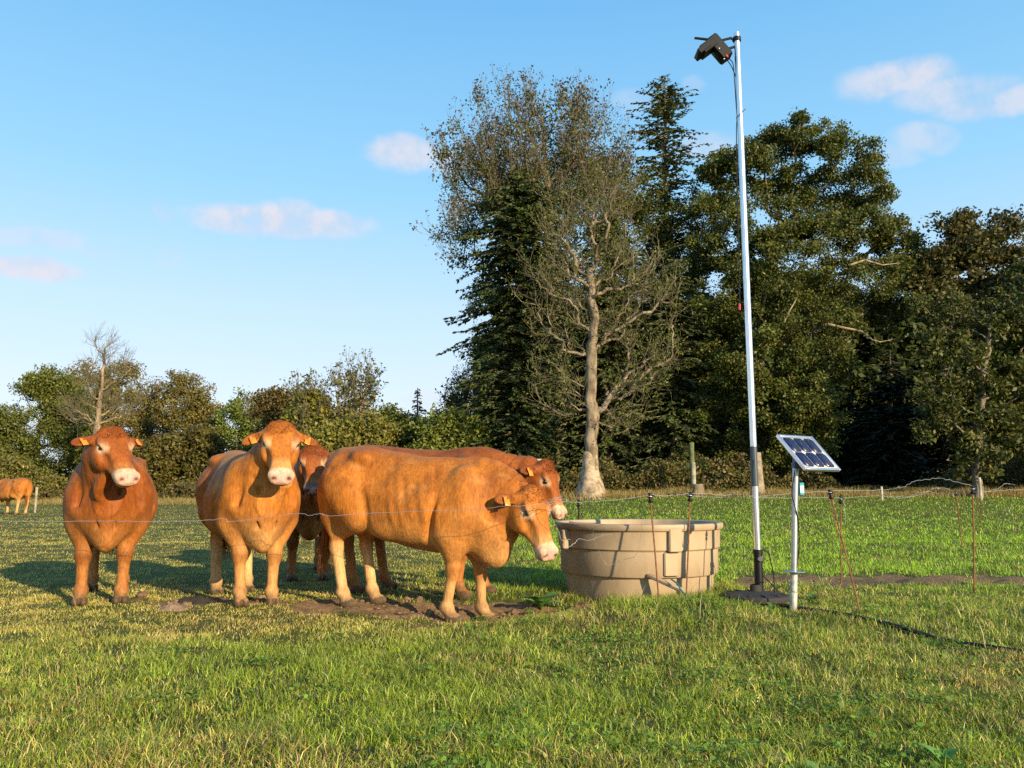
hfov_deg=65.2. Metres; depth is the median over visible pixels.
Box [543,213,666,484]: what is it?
tree
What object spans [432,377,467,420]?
slender tree
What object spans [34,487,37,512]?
wooden stake
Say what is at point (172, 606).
earth mound
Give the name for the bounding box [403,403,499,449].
hazel bush
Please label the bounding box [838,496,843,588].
fence post
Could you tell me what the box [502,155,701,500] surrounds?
bare tree
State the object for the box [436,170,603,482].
spruce tree
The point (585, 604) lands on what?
earth mound
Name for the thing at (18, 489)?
cow
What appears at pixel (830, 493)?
fence post
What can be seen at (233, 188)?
sky
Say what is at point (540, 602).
broad leaved weed
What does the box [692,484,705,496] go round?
tree stump
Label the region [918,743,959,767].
broad leaved weed
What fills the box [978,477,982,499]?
wooden stake
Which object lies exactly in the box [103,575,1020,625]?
earth clods
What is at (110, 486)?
cow
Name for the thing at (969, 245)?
chestnut tree
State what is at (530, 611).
broad leaved weed
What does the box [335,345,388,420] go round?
slender tree
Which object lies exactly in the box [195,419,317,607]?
cow
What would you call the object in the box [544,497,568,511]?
fence wire
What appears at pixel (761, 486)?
old trunk
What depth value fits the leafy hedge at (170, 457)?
58.81 m
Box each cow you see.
[0,478,32,515]
[62,425,157,606]
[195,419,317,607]
[286,443,330,581]
[316,445,558,623]
[331,445,566,599]
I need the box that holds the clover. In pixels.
[31,595,1023,767]
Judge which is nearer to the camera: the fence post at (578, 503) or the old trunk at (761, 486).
the fence post at (578, 503)
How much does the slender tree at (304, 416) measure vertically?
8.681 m
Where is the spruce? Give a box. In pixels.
[409,387,426,424]
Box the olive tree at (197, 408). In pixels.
[147,368,231,442]
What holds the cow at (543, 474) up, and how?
on the ground at (408, 606)
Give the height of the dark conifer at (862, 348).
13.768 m
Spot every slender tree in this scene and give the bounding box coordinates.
[274,366,325,448]
[313,362,360,428]
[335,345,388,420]
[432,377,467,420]
[442,365,484,419]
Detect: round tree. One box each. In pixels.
[0,363,104,487]
[37,357,162,482]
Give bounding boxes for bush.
[0,451,67,499]
[299,407,409,451]
[373,402,433,447]
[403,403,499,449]
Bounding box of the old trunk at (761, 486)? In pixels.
[750,452,764,494]
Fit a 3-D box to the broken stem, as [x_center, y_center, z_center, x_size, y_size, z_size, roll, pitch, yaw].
[8.789,4.662,38.724,0.228,1.718,0.226,-7,-10,41]
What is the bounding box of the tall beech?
[409,63,646,476]
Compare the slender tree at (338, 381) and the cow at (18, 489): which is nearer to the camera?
the cow at (18, 489)
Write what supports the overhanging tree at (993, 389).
on the ground at (408, 606)
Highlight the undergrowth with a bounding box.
[11,450,1023,502]
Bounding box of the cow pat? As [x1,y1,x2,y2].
[177,594,217,604]
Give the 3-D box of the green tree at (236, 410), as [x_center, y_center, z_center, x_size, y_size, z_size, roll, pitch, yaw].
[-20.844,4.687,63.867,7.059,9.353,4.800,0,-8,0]
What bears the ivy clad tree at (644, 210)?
on the ground at (408, 606)
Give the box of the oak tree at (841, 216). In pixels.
[665,106,934,475]
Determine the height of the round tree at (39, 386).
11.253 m
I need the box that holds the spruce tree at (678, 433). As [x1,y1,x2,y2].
[616,259,729,486]
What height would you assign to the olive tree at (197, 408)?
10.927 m
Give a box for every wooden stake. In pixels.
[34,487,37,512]
[880,486,882,499]
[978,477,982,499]
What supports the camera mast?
on the ground at (408, 606)
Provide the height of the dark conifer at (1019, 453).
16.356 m
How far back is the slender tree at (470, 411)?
49.14 m
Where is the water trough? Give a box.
[555,519,722,600]
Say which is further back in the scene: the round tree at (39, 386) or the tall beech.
the round tree at (39, 386)
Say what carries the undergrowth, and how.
on the ground at (408, 606)
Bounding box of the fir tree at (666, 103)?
[618,74,713,452]
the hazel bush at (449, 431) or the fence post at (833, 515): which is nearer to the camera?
the fence post at (833, 515)
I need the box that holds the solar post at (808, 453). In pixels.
[776,434,840,610]
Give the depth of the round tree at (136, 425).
67.90 m
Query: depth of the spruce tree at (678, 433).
44.86 m
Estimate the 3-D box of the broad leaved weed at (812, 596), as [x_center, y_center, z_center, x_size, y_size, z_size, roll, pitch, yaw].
[2.704,1.920,7.205,0.119,0.070,0.123,3,-8,-22]
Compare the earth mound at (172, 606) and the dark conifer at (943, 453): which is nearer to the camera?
the earth mound at (172, 606)
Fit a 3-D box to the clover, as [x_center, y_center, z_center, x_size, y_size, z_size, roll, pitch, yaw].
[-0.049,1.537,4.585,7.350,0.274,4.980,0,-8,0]
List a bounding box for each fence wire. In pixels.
[0,495,646,521]
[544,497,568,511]
[652,478,970,496]
[697,488,1023,498]
[882,483,1007,497]
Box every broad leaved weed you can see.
[522,593,563,609]
[523,609,535,614]
[766,602,775,609]
[802,760,840,767]
[806,593,817,600]
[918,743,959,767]
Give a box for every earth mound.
[155,601,190,611]
[570,602,594,609]
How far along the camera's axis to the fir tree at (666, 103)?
52.04 m
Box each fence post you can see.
[577,500,580,518]
[647,493,658,596]
[686,492,693,593]
[827,489,860,612]
[827,492,838,538]
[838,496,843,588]
[955,491,962,548]
[970,486,975,592]
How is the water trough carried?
on the ground at (408, 606)
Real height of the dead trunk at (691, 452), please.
2.725 m
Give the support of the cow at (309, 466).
on the ground at (408, 606)
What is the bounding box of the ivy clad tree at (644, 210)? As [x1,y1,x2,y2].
[445,147,730,473]
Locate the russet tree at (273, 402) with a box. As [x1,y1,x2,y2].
[242,384,307,444]
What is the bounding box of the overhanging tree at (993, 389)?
[896,272,1023,496]
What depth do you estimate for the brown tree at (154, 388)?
69.85 m
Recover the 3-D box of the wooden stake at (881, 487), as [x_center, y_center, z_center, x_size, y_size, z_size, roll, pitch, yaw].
[15.114,4.522,32.691,0.086,0.661,0.087,0,-8,0]
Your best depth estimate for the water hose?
5.43 m
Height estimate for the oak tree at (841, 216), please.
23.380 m
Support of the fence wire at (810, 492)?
attached to the fence post at (690, 495)
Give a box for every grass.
[0,483,1023,504]
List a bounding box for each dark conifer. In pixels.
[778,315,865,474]
[825,327,934,483]
[829,349,948,487]
[896,365,1004,486]
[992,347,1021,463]
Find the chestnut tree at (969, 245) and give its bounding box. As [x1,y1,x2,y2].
[895,204,1023,485]
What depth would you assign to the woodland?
57.23 m
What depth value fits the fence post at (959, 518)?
13.81 m
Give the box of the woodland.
[472,258,1023,486]
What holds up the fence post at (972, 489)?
on the ground at (408, 606)
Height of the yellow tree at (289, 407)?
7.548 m
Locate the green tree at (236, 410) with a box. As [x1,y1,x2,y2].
[210,386,267,451]
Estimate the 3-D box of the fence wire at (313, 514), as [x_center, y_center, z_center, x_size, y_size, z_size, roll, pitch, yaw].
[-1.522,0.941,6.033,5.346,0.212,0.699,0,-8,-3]
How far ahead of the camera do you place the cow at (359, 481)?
6.55 m
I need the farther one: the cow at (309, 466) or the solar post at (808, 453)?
the cow at (309, 466)
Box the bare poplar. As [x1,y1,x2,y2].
[48,322,155,435]
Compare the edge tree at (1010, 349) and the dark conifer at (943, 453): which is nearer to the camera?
the edge tree at (1010, 349)
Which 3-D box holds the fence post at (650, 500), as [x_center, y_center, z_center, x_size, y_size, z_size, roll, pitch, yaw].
[1.140,1.349,6.454,0.046,0.937,0.098,4,-9,-28]
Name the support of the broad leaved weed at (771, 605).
on the ground at (408, 606)
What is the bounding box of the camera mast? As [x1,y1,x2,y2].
[694,31,789,603]
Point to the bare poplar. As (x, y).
(100, 399)
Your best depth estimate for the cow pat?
7.01 m
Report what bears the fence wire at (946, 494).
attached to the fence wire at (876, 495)
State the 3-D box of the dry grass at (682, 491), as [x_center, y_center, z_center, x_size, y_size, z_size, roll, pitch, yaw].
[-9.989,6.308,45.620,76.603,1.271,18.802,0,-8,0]
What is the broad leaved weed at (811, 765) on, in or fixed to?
on the ground at (408, 606)
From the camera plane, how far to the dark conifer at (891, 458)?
52.37 m
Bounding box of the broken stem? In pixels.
[691,462,695,484]
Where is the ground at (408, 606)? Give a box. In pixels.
[0,496,1023,767]
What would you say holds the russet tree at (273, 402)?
on the ground at (408, 606)
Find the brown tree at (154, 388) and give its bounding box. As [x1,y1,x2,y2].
[130,376,171,452]
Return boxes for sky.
[0,0,1023,481]
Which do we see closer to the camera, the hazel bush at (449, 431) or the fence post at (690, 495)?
the fence post at (690, 495)
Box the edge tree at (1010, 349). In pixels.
[987,252,1023,458]
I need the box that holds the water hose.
[779,603,1023,652]
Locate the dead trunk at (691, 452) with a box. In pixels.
[689,442,694,491]
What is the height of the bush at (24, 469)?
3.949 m
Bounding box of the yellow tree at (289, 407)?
[279,388,341,447]
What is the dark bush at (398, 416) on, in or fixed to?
on the ground at (408, 606)
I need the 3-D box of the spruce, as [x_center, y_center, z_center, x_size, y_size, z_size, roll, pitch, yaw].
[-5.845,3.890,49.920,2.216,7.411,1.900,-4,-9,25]
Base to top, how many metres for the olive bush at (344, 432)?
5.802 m
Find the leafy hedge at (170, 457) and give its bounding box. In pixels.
[136,424,231,494]

